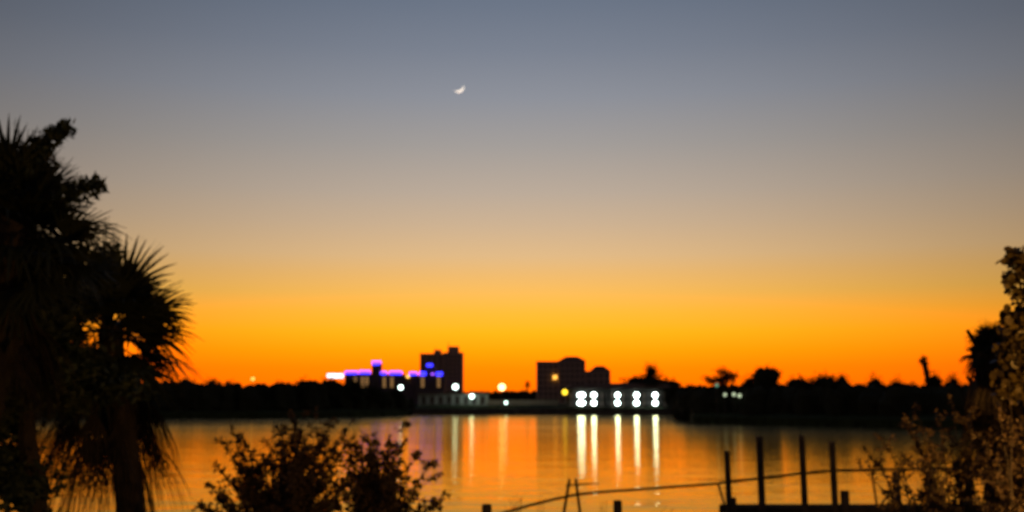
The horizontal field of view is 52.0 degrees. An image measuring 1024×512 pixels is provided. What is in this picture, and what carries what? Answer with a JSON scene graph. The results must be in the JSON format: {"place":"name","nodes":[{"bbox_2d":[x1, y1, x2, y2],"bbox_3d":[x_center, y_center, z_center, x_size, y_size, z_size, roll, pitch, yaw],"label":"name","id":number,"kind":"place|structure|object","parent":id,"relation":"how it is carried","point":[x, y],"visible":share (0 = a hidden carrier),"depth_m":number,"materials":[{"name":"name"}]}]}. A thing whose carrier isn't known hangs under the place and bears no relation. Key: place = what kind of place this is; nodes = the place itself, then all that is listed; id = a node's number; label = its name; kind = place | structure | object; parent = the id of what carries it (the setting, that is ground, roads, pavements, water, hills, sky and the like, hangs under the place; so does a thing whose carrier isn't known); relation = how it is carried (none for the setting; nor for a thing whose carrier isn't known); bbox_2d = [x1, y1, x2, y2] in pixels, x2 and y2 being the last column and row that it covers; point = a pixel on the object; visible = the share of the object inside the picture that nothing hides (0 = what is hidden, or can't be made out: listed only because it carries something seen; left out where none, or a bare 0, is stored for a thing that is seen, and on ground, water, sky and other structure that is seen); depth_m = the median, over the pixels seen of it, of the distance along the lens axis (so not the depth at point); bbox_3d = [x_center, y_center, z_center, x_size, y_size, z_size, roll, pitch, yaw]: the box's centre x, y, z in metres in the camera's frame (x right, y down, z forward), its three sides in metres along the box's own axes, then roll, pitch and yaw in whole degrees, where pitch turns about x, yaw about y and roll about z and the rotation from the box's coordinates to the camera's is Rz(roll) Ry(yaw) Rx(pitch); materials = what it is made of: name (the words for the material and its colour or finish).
{"place":"outdoors","nodes":[
{"label":"outdoors","id":0,"kind":"place"},
{"bbox_2d":[0,415,984,511],"bbox_3d":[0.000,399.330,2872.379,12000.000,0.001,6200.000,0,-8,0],"label":"water","id":1,"kind":"structure","parent":0,"point":[496,462],"depth_m":92.34,"materials":[{"name":"orange liquid"}]},
{"bbox_2d":[482,504,491,511],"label":"mooring post","id":2,"kind":"object","parent":1,"relation":"in","point":[486,507],"visible":1,"depth_m":23.36,"materials":[{"name":"brown wood"}]},
{"bbox_2d":[504,496,522,511],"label":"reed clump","id":3,"kind":"object","parent":1,"relation":"in","point":[516,502],"visible":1,"depth_m":29.79,"materials":[{"name":"orange plant"}]},
{"bbox_2d":[537,496,543,511],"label":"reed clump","id":4,"kind":"object","parent":1,"relation":"in","point":[540,505],"visible":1,"depth_m":31.19,"materials":[{"name":"orange plant"}]},
{"bbox_2d":[613,500,621,511],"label":"mooring post","id":5,"kind":"object","parent":1,"relation":"in","point":[617,505],"visible":1,"depth_m":23.38,"materials":[{"name":"brown wood"}]},
{"bbox_2d":[717,435,986,511],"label":"wooden dock","id":6,"kind":"object","parent":1,"relation":"in","point":[732,505],"visible":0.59,"depth_m":33.86,"materials":[{"name":"brown wood"}]},
{"bbox_2d":[504,478,718,511],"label":"sagging handrail","id":7,"kind":"object","parent":6,"relation":"attached to","point":[567,496],"visible":0.98,"depth_m":31.91,"materials":[{"name":"brown wood"}]},
{"bbox_2d":[34,403,965,427],"bbox_3d":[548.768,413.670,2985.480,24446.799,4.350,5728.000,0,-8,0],"label":"bank ground","id":8,"kind":"structure","parent":0,"point":[926,420],"depth_m":234.30,"materials":[{"name":"black soil"}]},
{"bbox_2d":[178,376,196,386],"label":"tree","id":9,"kind":"object","parent":8,"relation":"on","point":[189,383],"visible":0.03,"depth_m":313.24,"materials":[{"name":"black plant"}]},
{"bbox_2d":[202,377,222,384],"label":"tree","id":10,"kind":"object","parent":8,"relation":"on","point":[209,381],"visible":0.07,"depth_m":314.45,"materials":[{"name":"black plant"}]},
{"bbox_2d":[222,378,235,388],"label":"tree","id":11,"kind":"object","parent":8,"relation":"on","point":[231,383],"visible":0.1,"depth_m":315.16,"materials":[{"name":"black plant"}]},
{"bbox_2d":[57,378,415,414],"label":"mangrove thicket","id":12,"kind":"object","parent":8,"relation":"on","point":[218,396],"visible":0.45,"depth_m":312.25,"materials":[{"name":"black plant"}]},
{"bbox_2d":[250,383,273,402],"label":"tree","id":13,"kind":"object","parent":8,"relation":"on","point":[267,393],"visible":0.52,"depth_m":313.97,"materials":[{"name":"black plant"}]},
{"bbox_2d":[269,380,291,396],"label":"tree","id":14,"kind":"object","parent":8,"relation":"on","point":[276,386],"visible":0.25,"depth_m":318.07,"materials":[{"name":"black plant"}]},
{"bbox_2d":[293,375,318,402],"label":"tree","id":15,"kind":"object","parent":8,"relation":"on","point":[304,386],"visible":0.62,"depth_m":320.34,"materials":[{"name":"black plant"}]},
{"bbox_2d":[318,376,342,403],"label":"tree","id":16,"kind":"object","parent":8,"relation":"on","point":[332,385],"visible":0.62,"depth_m":327.83,"materials":[{"name":"black plant"}]},
{"bbox_2d":[327,373,343,378],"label":"lit sign","id":17,"kind":"object","parent":8,"relation":"on","point":[337,375],"visible":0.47,"depth_m":467.11,"materials":[{"name":"white"}]},
{"bbox_2d":[342,378,367,404],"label":"tree","id":18,"kind":"object","parent":8,"relation":"on","point":[355,391],"visible":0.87,"depth_m":335.06,"materials":[{"name":"black plant"}]},
{"bbox_2d":[345,361,445,403],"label":"hotel","id":19,"kind":"structure","parent":8,"relation":"on","point":[428,380],"depth_m":476.25,"materials":[{"name":"paint"}]},
{"bbox_2d":[420,342,463,392],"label":"apartment tower","id":20,"kind":"structure","parent":8,"relation":"on","point":[449,364],"depth_m":696.00,"materials":[{"name":"paint"}]},
{"bbox_2d":[417,393,489,405],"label":"clubhouse","id":21,"kind":"structure","parent":8,"relation":"on","point":[478,399],"depth_m":398.15,"materials":[{"name":"white paint"}]},
{"bbox_2d":[422,396,425,403],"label":"window","id":22,"kind":"structure","parent":21,"relation":"in","point":[423,397],"depth_m":398.18,"materials":[{"name":"black glass"}]},
{"bbox_2d":[430,396,433,403],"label":"window","id":23,"kind":"structure","parent":21,"relation":"in","point":[431,397],"depth_m":398.18,"materials":[{"name":"black glass"}]},
{"bbox_2d":[439,396,442,403],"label":"window","id":24,"kind":"structure","parent":21,"relation":"in","point":[440,397],"depth_m":398.18,"materials":[{"name":"black glass"}]},
{"bbox_2d":[447,396,450,403],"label":"window","id":25,"kind":"structure","parent":21,"relation":"in","point":[448,397],"depth_m":398.18,"materials":[{"name":"black glass"}]},
{"bbox_2d":[464,396,467,403],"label":"window","id":26,"kind":"structure","parent":21,"relation":"in","point":[465,397],"depth_m":398.18,"materials":[{"name":"black glass"}]},
{"bbox_2d":[481,396,484,403],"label":"window","id":27,"kind":"structure","parent":21,"relation":"in","point":[482,397],"depth_m":398.18,"materials":[{"name":"black glass"}]},
{"bbox_2d":[453,384,457,406],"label":"street lamp","id":28,"kind":"object","parent":8,"relation":"on","point":[455,386],"visible":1,"depth_m":388.49,"materials":[{"name":"metal"}]},
{"bbox_2d":[499,384,504,390],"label":"street lamp","id":29,"kind":"object","parent":8,"relation":"on","point":[501,387],"visible":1,"depth_m":388.16,"materials":[{"name":"metal"}]},
{"bbox_2d":[489,400,558,404],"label":"garden wall","id":30,"kind":"structure","parent":8,"relation":"on","point":[525,402],"depth_m":400.12,"materials":[{"name":"white paint"}]},
{"bbox_2d":[523,381,530,399],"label":"palm tree","id":31,"kind":"object","parent":8,"relation":"on","point":[527,385],"visible":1,"depth_m":594.98,"materials":[{"name":"black plant"}]},
{"bbox_2d":[411,408,671,414],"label":"seawall","id":32,"kind":"object","parent":8,"relation":"on","point":[541,411],"visible":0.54,"depth_m":366.57,"materials":[{"name":"concrete"}]},
{"bbox_2d":[536,356,610,402],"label":"condominium","id":33,"kind":"structure","parent":8,"relation":"on","point":[554,379],"depth_m":595.77,"materials":[{"name":"paint"}]},
{"bbox_2d":[564,383,670,406],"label":"motel","id":34,"kind":"structure","parent":8,"relation":"on","point":[603,395],"depth_m":382.27,"materials":[{"name":"beige paint"}]},
{"bbox_2d":[619,374,644,394],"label":"tree","id":35,"kind":"object","parent":8,"relation":"on","point":[635,379],"visible":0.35,"depth_m":386.14,"materials":[{"name":"black plant"}]},
{"bbox_2d":[639,360,670,398],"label":"palm tree","id":36,"kind":"object","parent":8,"relation":"on","point":[650,371],"visible":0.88,"depth_m":384.30,"materials":[{"name":"black plant"}]},
{"bbox_2d":[656,375,681,390],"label":"tree","id":37,"kind":"object","parent":8,"relation":"on","point":[672,382],"visible":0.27,"depth_m":386.80,"materials":[{"name":"black plant"}]},
{"bbox_2d":[664,383,682,405],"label":"tree","id":38,"kind":"object","parent":8,"relation":"on","point":[670,391],"visible":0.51,"depth_m":326.13,"materials":[{"name":"black plant"}]},
{"bbox_2d":[682,382,703,393],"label":"tree","id":39,"kind":"object","parent":8,"relation":"on","point":[687,387],"visible":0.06,"depth_m":265.22,"materials":[{"name":"black plant"}]},
{"bbox_2d":[446,383,966,399],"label":"distant woods","id":40,"kind":"object","parent":8,"relation":"on","point":[509,395],"visible":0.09,"depth_m":645.76,"materials":[{"name":"black plant"}]},
{"bbox_2d":[715,384,717,415],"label":"street lamp","id":41,"kind":"object","parent":8,"relation":"on","point":[716,385],"visible":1,"depth_m":233.89,"materials":[{"name":"metal"}]},
{"bbox_2d":[701,365,738,387],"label":"tree","id":42,"kind":"object","parent":8,"relation":"on","point":[726,377],"visible":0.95,"depth_m":259.30,"materials":[{"name":"black plant"}]},
{"bbox_2d":[739,372,754,387],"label":"tree","id":43,"kind":"object","parent":8,"relation":"on","point":[748,382],"visible":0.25,"depth_m":240.55,"materials":[{"name":"black plant"}]},
{"bbox_2d":[751,363,782,390],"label":"tree","id":44,"kind":"object","parent":8,"relation":"on","point":[767,377],"visible":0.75,"depth_m":236.48,"materials":[{"name":"black plant"}]},
{"bbox_2d":[783,374,814,390],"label":"tree","id":45,"kind":"object","parent":8,"relation":"on","point":[797,382],"visible":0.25,"depth_m":229.19,"materials":[{"name":"black plant"}]},
{"bbox_2d":[803,370,836,390],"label":"tree","id":46,"kind":"object","parent":8,"relation":"on","point":[823,381],"visible":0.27,"depth_m":225.23,"materials":[{"name":"black plant"}]},
{"bbox_2d":[670,383,973,419],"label":"mangrove thicket","id":47,"kind":"object","parent":8,"relation":"on","point":[870,400],"visible":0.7,"depth_m":217.81,"materials":[{"name":"black plant"}]},
{"bbox_2d":[830,372,852,388],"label":"tree","id":48,"kind":"object","parent":8,"relation":"on","point":[841,380],"visible":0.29,"depth_m":223.61,"materials":[{"name":"black plant"}]},
{"bbox_2d":[864,371,886,390],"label":"tree","id":49,"kind":"object","parent":8,"relation":"on","point":[876,382],"visible":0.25,"depth_m":217.69,"materials":[{"name":"black plant"}]},
{"bbox_2d":[886,374,907,389],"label":"tree","id":50,"kind":"object","parent":8,"relation":"on","point":[895,383],"visible":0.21,"depth_m":213.71,"materials":[{"name":"black plant"}]},
{"bbox_2d":[918,355,930,388],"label":"palm tree","id":51,"kind":"object","parent":8,"relation":"on","point":[923,361],"visible":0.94,"depth_m":211.54,"materials":[{"name":"black plant"}]},
{"bbox_2d":[923,370,944,389],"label":"tree","id":52,"kind":"object","parent":8,"relation":"on","point":[934,380],"visible":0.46,"depth_m":209.85,"materials":[{"name":"black plant"}]},
{"bbox_2d":[944,372,962,386],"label":"tree","id":53,"kind":"object","parent":8,"relation":"on","point":[953,380],"visible":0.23,"depth_m":208.27,"materials":[{"name":"black plant"}]},
{"bbox_2d":[0,0,1023,392],"label":"sky","id":54,"kind":"structure","parent":0,"point":[693,188],"materials":[{"name":"orange"}]},
{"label":"near yard ground","id":55,"kind":"structure","parent":0,"visible":0},
{"bbox_2d":[0,115,132,445],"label":"fan palm","id":56,"kind":"object","parent":55,"relation":"on","point":[22,201],"visible":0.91,"depth_m":15.87,"materials":[{"name":"green plant"}]},
{"bbox_2d":[0,118,158,511],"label":"leafy tree","id":57,"kind":"object","parent":55,"relation":"on","point":[25,485],"visible":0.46,"depth_m":17.07,"materials":[{"name":"green plant"}]},
{"bbox_2d":[32,225,215,511],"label":"fan palm","id":58,"kind":"object","parent":55,"relation":"on","point":[145,312],"visible":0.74,"depth_m":18.55,"materials":[{"name":"green plant"}]},
{"bbox_2d":[191,406,359,511],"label":"shrub","id":59,"kind":"object","parent":55,"relation":"on","point":[293,487],"visible":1,"depth_m":17.32,"materials":[{"name":"green plant"}]},
{"bbox_2d":[333,419,450,511],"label":"shrub","id":60,"kind":"object","parent":55,"relation":"on","point":[377,490],"visible":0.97,"depth_m":17.91,"materials":[{"name":"green plant"}]},
{"bbox_2d":[856,394,1001,511],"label":"shrub","id":61,"kind":"object","parent":55,"relation":"on","point":[936,497],"visible":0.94,"depth_m":13.36,"materials":[{"name":"green plant"}]},
{"bbox_2d":[959,318,1023,509],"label":"shaggy palm","id":62,"kind":"object","parent":55,"relation":"on","point":[981,356],"visible":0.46,"depth_m":13.71,"materials":[{"name":"green plant"}]},
{"bbox_2d":[961,397,1023,511],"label":"shrub","id":63,"kind":"object","parent":55,"relation":"on","point":[1009,500],"visible":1,"depth_m":12.24,"materials":[{"name":"brown plant"}]},
{"bbox_2d":[989,245,1023,406],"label":"leafy tree","id":64,"kind":"object","parent":55,"relation":"on","point":[1009,352],"visible":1,"depth_m":12.95,"materials":[{"name":"green plant"}]}
]}

